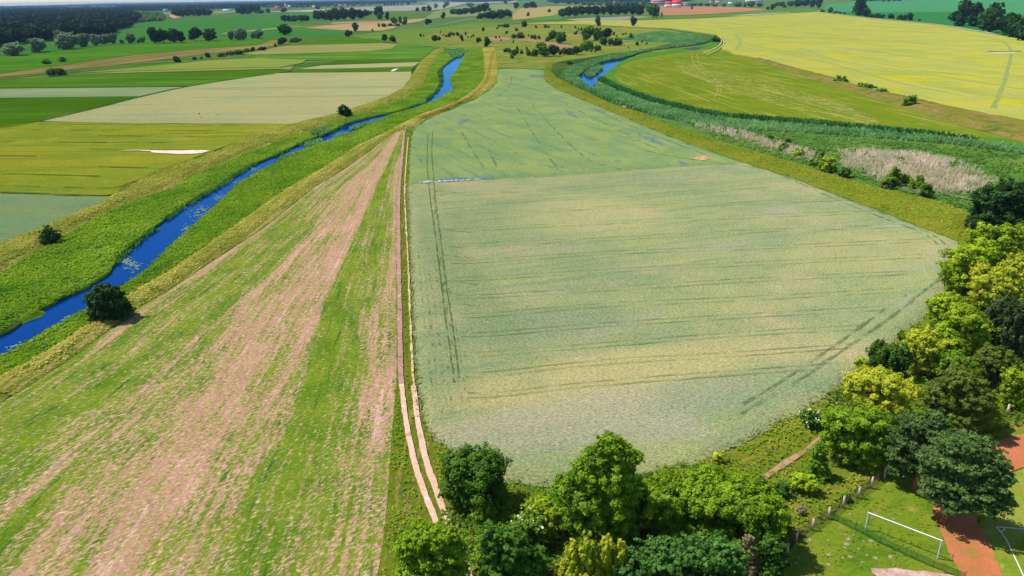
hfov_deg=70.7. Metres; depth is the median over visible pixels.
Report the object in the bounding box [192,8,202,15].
tree
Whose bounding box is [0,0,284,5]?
sky
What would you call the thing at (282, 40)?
tree
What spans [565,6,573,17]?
pine
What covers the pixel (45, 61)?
bush
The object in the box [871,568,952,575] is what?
bare sand
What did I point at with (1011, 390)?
young maple
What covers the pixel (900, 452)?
leafy tree
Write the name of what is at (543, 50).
tree
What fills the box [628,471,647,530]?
ivy tree
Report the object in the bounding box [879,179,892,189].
bush
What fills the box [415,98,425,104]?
reeds
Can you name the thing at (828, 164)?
bush
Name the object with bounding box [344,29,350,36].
bush
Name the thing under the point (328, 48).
tan field
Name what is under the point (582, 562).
bush
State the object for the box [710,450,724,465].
bush
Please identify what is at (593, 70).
reeds
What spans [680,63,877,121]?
hay swath
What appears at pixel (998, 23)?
tree
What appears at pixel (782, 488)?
bush
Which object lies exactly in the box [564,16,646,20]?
lilac field
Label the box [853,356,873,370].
bush
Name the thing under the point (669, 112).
reeds
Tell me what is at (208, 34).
oak
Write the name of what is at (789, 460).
foot path
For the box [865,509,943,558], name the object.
football goal
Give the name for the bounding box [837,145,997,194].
dead reeds
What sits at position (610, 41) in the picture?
bush
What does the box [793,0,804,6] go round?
tree
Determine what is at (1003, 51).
crop gap
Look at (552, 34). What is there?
tree
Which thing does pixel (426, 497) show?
track rut
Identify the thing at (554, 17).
green field
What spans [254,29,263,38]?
willow
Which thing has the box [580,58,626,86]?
river water
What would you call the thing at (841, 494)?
bush
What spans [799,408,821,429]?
blossom bush
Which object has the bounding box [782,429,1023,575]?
sports lawn
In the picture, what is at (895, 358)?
bush
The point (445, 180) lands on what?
white flowers
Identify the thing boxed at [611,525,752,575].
broad tree
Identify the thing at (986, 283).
maple
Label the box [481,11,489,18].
tree
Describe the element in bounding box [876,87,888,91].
bush
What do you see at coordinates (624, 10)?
pine
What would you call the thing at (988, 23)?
tree
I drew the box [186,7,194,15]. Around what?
tree
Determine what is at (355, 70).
green field
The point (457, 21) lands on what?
old channel
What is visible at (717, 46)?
wheel tracks
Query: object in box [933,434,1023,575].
clay track
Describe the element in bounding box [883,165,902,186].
bush
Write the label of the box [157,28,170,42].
oak
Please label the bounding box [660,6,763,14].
brown field
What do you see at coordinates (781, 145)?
bush
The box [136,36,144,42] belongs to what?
bush
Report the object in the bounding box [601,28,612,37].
tree
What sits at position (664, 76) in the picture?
hay meadow
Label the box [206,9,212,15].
tree
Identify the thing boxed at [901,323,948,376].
maple
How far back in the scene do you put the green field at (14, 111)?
419.27 m
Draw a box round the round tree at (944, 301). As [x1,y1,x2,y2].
[923,290,964,324]
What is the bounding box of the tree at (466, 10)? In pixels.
[463,8,470,13]
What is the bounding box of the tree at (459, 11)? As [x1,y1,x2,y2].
[454,9,463,14]
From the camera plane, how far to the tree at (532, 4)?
3657.63 m
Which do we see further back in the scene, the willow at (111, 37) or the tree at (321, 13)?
the tree at (321, 13)
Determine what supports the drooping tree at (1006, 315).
on the rough grass at (845, 471)
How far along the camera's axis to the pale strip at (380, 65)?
642.33 m
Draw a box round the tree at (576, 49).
[571,45,584,54]
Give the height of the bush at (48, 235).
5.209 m
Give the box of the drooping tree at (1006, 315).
[984,291,1023,355]
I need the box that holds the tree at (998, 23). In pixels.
[994,12,1015,35]
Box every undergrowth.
[440,488,790,575]
[819,247,1023,467]
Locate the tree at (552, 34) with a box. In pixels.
[547,30,557,40]
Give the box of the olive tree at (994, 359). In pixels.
[972,342,1023,386]
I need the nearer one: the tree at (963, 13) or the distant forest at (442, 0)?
the tree at (963, 13)
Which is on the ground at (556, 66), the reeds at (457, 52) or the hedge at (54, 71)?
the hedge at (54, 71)
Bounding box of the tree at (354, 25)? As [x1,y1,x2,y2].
[351,22,358,31]
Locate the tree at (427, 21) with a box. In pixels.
[424,18,431,24]
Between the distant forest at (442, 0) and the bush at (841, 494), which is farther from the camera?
the distant forest at (442, 0)
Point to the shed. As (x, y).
(754, 0)
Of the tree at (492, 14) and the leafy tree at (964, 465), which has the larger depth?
the tree at (492, 14)
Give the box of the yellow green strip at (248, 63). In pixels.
[78,58,305,72]
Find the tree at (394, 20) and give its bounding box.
[390,17,397,23]
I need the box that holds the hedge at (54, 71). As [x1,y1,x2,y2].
[45,68,66,75]
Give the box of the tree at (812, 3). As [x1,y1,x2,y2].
[809,0,815,7]
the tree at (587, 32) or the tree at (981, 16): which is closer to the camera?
the tree at (587, 32)
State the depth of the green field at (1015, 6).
2705.70 m
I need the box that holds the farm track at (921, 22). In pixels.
[817,10,990,32]
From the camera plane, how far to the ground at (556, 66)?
1509.24 m
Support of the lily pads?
on the river water at (149, 248)
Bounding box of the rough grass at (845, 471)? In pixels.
[562,239,1023,575]
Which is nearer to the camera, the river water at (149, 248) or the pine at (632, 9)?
the river water at (149, 248)
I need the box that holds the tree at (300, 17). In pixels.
[296,15,304,20]
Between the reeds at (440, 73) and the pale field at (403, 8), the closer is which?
the reeds at (440, 73)
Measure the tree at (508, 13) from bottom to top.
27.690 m
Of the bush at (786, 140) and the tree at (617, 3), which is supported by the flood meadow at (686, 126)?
the bush at (786, 140)
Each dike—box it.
[0,47,498,402]
[0,48,443,272]
[544,63,974,239]
[716,44,1023,142]
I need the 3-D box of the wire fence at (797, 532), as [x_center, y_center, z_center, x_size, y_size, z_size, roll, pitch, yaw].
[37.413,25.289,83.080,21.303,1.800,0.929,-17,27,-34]
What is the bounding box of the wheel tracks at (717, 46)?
[704,37,723,53]
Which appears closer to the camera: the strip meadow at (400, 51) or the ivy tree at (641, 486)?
the ivy tree at (641, 486)
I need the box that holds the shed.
[745,0,763,1]
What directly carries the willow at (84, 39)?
on the meadow at (221, 26)
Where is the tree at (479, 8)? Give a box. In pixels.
[476,5,482,12]
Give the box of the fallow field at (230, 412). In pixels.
[0,129,405,575]
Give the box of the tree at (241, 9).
[237,5,246,14]
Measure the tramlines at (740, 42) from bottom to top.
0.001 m
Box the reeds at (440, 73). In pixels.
[438,68,443,81]
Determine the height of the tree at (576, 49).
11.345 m
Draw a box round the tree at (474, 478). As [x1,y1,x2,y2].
[437,440,513,511]
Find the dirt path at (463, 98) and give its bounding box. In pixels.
[417,51,493,117]
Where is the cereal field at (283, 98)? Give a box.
[38,72,411,123]
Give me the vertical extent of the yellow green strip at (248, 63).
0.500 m
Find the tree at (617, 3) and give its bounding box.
[613,1,621,6]
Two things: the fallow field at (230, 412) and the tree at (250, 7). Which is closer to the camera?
the fallow field at (230, 412)
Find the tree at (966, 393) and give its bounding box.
[922,361,1000,432]
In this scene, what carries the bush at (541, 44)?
on the scrub meadow at (519, 60)
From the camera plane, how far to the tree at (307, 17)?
2025.28 m
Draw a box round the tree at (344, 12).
[339,7,348,19]
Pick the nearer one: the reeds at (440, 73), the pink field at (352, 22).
the reeds at (440, 73)
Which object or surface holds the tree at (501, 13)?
on the ground at (556, 66)
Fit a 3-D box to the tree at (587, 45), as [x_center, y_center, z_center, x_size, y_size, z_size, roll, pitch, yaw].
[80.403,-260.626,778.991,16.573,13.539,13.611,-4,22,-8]
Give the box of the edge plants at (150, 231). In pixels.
[113,56,455,263]
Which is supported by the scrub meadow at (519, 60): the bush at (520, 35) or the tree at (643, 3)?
the bush at (520, 35)
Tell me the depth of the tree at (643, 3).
3186.42 m
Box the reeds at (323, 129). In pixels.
[310,125,330,135]
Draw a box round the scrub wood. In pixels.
[136,11,165,21]
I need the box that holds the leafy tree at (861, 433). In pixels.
[818,401,895,466]
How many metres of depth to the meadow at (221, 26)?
1602.44 m
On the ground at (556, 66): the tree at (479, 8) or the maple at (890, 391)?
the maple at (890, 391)
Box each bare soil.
[488,37,510,40]
[514,39,572,48]
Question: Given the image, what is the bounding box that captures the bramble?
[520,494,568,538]
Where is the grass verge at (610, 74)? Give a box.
[597,43,1023,145]
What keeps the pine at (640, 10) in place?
on the ground at (556, 66)
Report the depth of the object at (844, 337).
128.41 m
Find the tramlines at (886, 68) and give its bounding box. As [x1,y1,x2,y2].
[753,23,1020,94]
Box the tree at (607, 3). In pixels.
[604,1,612,6]
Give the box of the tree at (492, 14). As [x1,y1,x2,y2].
[487,10,499,18]
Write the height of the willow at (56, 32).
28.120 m
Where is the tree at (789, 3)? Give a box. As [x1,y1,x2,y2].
[786,1,793,5]
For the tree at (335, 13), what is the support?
on the ground at (556, 66)
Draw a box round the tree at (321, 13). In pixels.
[318,10,327,19]
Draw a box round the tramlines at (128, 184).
[0,123,250,194]
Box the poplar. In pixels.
[594,15,600,25]
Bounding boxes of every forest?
[0,0,396,7]
[0,7,141,44]
[115,0,417,10]
[418,0,522,0]
[450,0,513,1]
[547,0,694,2]
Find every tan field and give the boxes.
[243,43,396,54]
[307,19,422,30]
[512,5,605,19]
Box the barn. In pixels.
[651,0,665,3]
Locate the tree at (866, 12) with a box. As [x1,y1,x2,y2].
[862,7,871,16]
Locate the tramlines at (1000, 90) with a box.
[965,33,1012,107]
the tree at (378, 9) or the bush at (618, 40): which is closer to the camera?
the bush at (618, 40)
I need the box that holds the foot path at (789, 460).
[750,437,821,484]
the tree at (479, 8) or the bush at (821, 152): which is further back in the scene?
the tree at (479, 8)
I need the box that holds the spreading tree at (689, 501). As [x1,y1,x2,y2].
[634,461,793,557]
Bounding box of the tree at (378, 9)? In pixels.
[373,6,383,15]
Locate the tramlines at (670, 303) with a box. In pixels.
[447,179,906,396]
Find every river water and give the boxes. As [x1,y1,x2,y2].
[0,54,463,354]
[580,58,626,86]
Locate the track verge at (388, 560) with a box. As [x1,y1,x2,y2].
[379,129,568,575]
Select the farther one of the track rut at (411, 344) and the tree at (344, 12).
the tree at (344, 12)
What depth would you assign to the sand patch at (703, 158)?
259.68 m
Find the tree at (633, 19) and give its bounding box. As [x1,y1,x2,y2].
[630,16,636,25]
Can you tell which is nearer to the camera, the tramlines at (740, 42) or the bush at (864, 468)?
the bush at (864, 468)
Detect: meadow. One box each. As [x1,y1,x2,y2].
[0,12,343,55]
[0,39,273,72]
[255,44,433,61]
[343,22,511,49]
[422,25,682,68]
[615,49,1003,137]
[641,112,1023,231]
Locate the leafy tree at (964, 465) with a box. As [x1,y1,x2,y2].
[914,427,1018,523]
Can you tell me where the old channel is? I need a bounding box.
[398,18,474,28]
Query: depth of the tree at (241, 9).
3080.23 m
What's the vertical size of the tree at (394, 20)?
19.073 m
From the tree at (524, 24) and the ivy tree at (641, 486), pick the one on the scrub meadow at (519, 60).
the tree at (524, 24)
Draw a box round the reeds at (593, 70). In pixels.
[584,64,604,76]
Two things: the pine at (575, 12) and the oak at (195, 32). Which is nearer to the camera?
the oak at (195, 32)
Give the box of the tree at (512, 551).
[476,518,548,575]
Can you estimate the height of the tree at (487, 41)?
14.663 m
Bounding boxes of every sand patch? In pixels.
[121,150,208,153]
[693,155,710,160]
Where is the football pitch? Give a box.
[978,468,1023,575]
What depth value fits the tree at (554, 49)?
715.99 m
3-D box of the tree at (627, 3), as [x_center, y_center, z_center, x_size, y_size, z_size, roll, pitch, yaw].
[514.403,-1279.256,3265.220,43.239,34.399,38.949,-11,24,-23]
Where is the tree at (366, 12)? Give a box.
[363,9,372,16]
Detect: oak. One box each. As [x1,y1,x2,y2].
[146,27,161,42]
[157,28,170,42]
[167,28,179,42]
[178,31,185,41]
[188,26,201,40]
[202,28,217,40]
[277,24,292,34]
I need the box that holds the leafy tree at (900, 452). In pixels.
[883,410,950,491]
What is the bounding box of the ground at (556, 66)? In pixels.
[0,0,1013,575]
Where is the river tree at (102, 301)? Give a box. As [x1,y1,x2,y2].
[82,282,136,321]
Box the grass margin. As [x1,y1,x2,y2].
[1,73,274,127]
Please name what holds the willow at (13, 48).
on the lush meadow at (10, 63)
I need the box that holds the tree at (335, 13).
[330,7,342,20]
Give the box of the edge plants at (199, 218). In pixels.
[11,162,274,350]
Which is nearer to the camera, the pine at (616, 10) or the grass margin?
the grass margin
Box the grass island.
[18,310,44,324]
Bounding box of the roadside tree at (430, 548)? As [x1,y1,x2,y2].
[389,516,470,575]
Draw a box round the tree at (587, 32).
[581,25,594,39]
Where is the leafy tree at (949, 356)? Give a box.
[934,349,985,377]
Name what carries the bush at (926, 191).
on the flood meadow at (686, 126)
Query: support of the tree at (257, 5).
on the ground at (556, 66)
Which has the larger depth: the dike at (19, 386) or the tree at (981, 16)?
the tree at (981, 16)
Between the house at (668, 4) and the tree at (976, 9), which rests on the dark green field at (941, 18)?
the tree at (976, 9)
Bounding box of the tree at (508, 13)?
[505,9,512,16]
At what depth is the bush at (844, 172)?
232.01 m
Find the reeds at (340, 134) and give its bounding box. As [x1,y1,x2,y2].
[334,131,352,137]
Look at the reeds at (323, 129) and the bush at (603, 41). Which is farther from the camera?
the bush at (603, 41)
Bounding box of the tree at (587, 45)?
[579,40,593,50]
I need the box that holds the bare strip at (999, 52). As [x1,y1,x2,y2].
[984,52,1014,53]
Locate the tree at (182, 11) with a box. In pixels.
[176,8,185,16]
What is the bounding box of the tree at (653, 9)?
[645,2,659,17]
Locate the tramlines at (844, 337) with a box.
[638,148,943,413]
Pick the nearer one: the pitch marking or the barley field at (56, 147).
the pitch marking
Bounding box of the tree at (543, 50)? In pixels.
[537,45,551,56]
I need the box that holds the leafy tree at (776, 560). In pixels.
[756,530,792,575]
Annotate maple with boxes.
[842,364,927,416]
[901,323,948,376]
[932,302,1000,356]
[935,236,1001,292]
[965,221,1023,267]
[965,250,1023,307]
[997,366,1023,410]
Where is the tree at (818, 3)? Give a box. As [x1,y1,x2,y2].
[815,0,822,7]
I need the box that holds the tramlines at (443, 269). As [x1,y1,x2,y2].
[426,131,459,381]
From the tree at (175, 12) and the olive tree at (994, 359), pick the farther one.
the tree at (175, 12)
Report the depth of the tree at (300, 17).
1995.44 m
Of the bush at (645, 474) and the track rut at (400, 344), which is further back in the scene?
the track rut at (400, 344)
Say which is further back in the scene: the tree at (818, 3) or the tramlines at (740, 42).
the tree at (818, 3)
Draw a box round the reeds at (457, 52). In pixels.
[448,48,466,56]
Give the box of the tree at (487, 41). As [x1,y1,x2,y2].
[484,36,490,46]
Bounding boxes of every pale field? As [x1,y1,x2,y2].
[265,4,462,11]
[427,0,516,4]
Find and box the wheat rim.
[402,184,925,488]
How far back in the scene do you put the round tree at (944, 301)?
126.44 m
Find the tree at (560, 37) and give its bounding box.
[555,31,566,42]
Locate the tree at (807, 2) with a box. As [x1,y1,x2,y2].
[803,0,809,5]
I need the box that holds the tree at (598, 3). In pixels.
[596,1,603,5]
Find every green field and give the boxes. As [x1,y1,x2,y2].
[0,69,291,88]
[0,97,133,126]
[292,37,390,45]
[293,67,412,72]
[319,58,420,64]
[528,15,564,19]
[621,9,815,19]
[819,0,1023,37]
[832,12,1022,37]
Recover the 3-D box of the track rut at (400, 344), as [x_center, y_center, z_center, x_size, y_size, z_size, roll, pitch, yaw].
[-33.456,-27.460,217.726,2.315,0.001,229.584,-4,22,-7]
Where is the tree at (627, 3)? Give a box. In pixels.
[621,1,630,6]
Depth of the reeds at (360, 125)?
343.70 m
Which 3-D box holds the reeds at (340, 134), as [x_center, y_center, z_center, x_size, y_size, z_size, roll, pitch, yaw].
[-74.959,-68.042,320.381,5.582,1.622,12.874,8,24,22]
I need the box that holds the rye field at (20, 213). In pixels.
[0,193,108,243]
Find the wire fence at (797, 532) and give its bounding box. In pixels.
[786,467,886,552]
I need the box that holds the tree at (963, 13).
[948,0,972,25]
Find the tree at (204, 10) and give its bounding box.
[200,8,206,14]
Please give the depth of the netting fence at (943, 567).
77.33 m
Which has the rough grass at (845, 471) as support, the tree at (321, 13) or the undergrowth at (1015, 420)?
the undergrowth at (1015, 420)
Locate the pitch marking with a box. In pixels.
[997,527,1023,575]
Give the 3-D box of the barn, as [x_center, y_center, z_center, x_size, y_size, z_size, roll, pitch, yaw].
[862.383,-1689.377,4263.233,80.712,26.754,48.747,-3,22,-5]
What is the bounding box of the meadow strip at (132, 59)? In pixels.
[0,40,283,76]
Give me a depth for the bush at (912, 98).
370.18 m
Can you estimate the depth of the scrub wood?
2405.96 m
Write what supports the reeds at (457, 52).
on the river bank at (42, 307)
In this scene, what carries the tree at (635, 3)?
on the ground at (556, 66)
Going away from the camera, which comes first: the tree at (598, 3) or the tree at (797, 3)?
the tree at (797, 3)
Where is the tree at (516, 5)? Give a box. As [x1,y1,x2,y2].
[513,2,518,8]
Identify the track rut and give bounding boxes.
[397,132,404,383]
[399,383,437,522]
[404,137,414,385]
[411,385,471,575]
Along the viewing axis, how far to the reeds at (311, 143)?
300.39 m
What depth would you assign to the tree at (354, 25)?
1331.24 m
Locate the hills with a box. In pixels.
[5,0,388,6]
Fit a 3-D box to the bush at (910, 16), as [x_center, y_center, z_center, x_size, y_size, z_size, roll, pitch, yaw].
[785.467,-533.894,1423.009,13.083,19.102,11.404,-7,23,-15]
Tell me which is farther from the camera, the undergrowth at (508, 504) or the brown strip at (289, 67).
the brown strip at (289, 67)
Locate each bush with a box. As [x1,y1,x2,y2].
[37,224,62,244]
[41,59,51,63]
[58,56,66,61]
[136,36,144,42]
[216,52,225,56]
[226,51,235,54]
[235,49,243,53]
[289,37,299,42]
[336,104,352,116]
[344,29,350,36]
[381,34,387,40]
[389,35,395,41]
[431,35,437,40]
[470,502,498,524]
[505,505,552,544]
[516,32,524,37]
[525,49,531,55]
[531,49,538,56]
[535,41,546,48]
[553,530,627,575]
[558,47,567,54]
[594,44,601,50]
[599,37,607,44]
[608,37,615,45]
[614,37,622,44]
[639,470,660,493]
[654,464,677,482]
[710,34,720,41]
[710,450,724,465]
[765,134,774,138]
[772,480,792,497]
[778,141,790,149]
[778,501,795,538]
[784,138,790,142]
[788,472,823,492]
[792,148,805,155]
[795,504,806,514]
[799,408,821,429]
[805,440,831,482]
[808,155,823,165]
[815,149,825,156]
[817,156,840,172]
[833,75,849,81]
[837,167,851,178]
[837,491,851,502]
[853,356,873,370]
[856,463,877,474]
[857,81,877,88]
[865,338,913,378]
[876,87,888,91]
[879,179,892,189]
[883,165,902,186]
[897,329,909,340]
[900,173,909,184]
[901,94,917,105]
[905,174,914,184]
[907,12,913,19]
[909,175,924,189]
[919,183,935,197]
[989,396,1003,429]
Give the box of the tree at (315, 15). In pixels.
[312,10,320,19]
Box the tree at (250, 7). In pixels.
[246,3,255,12]
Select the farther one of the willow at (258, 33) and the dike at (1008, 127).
the willow at (258, 33)
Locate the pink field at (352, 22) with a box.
[331,20,384,23]
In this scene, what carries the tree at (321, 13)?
on the ground at (556, 66)
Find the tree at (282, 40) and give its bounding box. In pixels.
[277,37,286,44]
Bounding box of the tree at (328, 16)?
[325,9,332,20]
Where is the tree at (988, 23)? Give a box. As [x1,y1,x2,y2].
[977,12,1003,31]
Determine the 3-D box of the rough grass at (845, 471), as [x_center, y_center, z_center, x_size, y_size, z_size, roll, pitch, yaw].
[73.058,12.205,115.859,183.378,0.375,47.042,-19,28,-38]
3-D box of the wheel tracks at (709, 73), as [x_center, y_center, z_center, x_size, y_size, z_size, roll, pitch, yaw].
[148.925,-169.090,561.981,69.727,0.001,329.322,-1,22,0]
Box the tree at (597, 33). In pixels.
[592,27,602,39]
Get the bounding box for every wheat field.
[407,164,957,488]
[408,69,745,184]
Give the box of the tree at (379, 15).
[377,13,382,19]
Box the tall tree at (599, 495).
[548,429,645,556]
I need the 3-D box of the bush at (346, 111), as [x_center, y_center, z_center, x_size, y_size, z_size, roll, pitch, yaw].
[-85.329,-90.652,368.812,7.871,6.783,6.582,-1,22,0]
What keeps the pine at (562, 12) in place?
on the ground at (556, 66)
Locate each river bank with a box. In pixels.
[0,50,484,375]
[0,59,444,331]
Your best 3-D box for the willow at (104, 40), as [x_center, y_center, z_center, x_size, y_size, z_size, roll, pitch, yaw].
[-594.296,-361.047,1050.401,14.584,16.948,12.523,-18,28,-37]
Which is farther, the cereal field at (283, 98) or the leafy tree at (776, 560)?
the cereal field at (283, 98)
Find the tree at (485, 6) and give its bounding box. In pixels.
[481,3,488,11]
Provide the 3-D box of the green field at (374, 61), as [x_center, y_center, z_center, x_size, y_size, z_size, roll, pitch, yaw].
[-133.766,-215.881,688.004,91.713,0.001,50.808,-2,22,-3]
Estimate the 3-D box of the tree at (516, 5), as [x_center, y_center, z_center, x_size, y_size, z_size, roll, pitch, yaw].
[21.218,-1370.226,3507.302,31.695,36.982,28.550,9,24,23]
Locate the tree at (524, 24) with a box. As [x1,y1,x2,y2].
[521,21,527,26]
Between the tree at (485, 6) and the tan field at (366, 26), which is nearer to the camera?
the tan field at (366, 26)
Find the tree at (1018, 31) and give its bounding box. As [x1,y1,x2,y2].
[1012,16,1023,39]
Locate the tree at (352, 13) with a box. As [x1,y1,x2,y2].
[348,7,357,19]
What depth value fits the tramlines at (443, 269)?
154.74 m
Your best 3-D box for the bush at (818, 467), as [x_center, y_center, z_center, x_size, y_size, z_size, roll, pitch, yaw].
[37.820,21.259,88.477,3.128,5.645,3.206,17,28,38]
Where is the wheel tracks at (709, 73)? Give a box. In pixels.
[691,55,721,95]
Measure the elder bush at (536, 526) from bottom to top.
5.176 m
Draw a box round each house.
[665,2,671,6]
[672,0,681,6]
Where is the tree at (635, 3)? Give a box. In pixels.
[630,1,639,5]
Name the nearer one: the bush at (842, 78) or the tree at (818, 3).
the bush at (842, 78)
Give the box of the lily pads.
[5,167,258,349]
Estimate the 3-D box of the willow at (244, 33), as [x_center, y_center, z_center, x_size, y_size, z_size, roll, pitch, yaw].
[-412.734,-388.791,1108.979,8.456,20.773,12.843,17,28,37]
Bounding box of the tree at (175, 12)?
[170,9,180,16]
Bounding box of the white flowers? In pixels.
[421,179,477,182]
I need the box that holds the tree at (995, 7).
[986,2,1005,14]
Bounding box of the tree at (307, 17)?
[303,15,309,20]
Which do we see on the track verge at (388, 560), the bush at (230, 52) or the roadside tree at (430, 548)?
the roadside tree at (430, 548)
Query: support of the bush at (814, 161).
on the flood meadow at (686, 126)
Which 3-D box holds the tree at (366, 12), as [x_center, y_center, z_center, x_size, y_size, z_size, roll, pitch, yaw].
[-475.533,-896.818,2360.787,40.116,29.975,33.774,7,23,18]
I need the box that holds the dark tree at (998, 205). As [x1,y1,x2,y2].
[964,176,1023,229]
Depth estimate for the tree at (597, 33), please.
941.57 m
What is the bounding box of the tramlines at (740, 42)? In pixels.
[735,34,741,48]
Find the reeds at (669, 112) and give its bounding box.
[592,82,1023,153]
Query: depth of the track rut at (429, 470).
94.16 m
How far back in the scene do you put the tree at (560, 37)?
906.56 m
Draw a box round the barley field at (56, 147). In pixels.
[0,122,286,195]
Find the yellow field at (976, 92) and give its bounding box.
[521,12,1023,119]
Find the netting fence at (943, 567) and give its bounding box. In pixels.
[830,512,968,575]
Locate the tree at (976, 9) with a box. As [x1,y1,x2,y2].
[966,2,984,26]
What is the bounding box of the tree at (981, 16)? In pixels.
[976,10,993,28]
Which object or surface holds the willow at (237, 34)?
on the lush meadow at (10, 63)
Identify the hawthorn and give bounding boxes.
[173,56,180,61]
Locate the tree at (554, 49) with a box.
[548,44,558,54]
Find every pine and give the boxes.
[558,8,567,17]
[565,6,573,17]
[572,6,579,16]
[578,6,587,14]
[586,6,591,15]
[591,5,599,14]
[600,6,607,15]
[607,5,613,15]
[613,4,621,15]
[620,6,628,13]
[628,5,636,14]
[636,5,644,14]
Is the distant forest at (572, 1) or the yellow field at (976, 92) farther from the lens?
the distant forest at (572, 1)
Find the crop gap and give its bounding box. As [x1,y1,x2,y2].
[988,50,1019,51]
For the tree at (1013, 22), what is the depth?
869.54 m
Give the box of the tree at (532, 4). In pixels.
[529,1,536,7]
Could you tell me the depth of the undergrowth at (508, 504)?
80.52 m
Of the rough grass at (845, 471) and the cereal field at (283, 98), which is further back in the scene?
the cereal field at (283, 98)
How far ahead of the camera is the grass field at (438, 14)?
3066.05 m
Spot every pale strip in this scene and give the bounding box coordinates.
[0,87,178,97]
[299,62,419,69]
[735,12,789,15]
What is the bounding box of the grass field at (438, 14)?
[422,4,519,20]
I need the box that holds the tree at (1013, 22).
[1003,14,1021,37]
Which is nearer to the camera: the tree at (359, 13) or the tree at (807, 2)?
the tree at (359, 13)
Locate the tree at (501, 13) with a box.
[497,9,506,18]
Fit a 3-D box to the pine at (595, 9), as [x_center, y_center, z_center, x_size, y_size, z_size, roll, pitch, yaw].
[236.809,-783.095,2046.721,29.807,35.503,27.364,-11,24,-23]
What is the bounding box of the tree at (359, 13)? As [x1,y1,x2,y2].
[356,9,365,17]
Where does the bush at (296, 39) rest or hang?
on the ground at (556, 66)
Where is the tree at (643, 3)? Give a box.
[640,0,646,7]
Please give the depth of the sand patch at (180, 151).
285.51 m
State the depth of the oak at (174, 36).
1057.69 m
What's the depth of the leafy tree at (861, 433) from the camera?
88.85 m
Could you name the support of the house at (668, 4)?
on the ground at (556, 66)
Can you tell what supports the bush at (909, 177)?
on the flood meadow at (686, 126)
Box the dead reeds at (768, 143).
[695,121,829,158]
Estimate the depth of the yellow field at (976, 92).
711.10 m
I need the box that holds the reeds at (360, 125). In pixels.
[349,117,387,129]
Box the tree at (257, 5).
[253,3,260,12]
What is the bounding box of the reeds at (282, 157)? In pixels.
[274,149,298,162]
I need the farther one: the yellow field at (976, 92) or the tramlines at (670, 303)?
the yellow field at (976, 92)
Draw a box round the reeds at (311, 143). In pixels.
[301,138,322,147]
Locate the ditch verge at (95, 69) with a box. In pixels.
[0,61,188,78]
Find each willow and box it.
[0,41,25,55]
[27,38,46,51]
[53,30,66,48]
[54,31,80,48]
[76,33,89,46]
[89,34,102,45]
[100,34,108,43]
[105,33,116,43]
[124,32,135,42]
[227,30,233,39]
[234,29,241,39]
[239,28,246,39]
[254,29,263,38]
[733,1,741,6]
[747,1,754,6]
[756,2,763,6]
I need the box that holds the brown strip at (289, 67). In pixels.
[87,66,292,73]
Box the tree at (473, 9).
[469,6,476,13]
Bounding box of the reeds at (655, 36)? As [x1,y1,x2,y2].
[620,31,703,41]
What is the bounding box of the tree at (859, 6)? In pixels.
[851,0,867,15]
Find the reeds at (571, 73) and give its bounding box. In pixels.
[559,35,712,113]

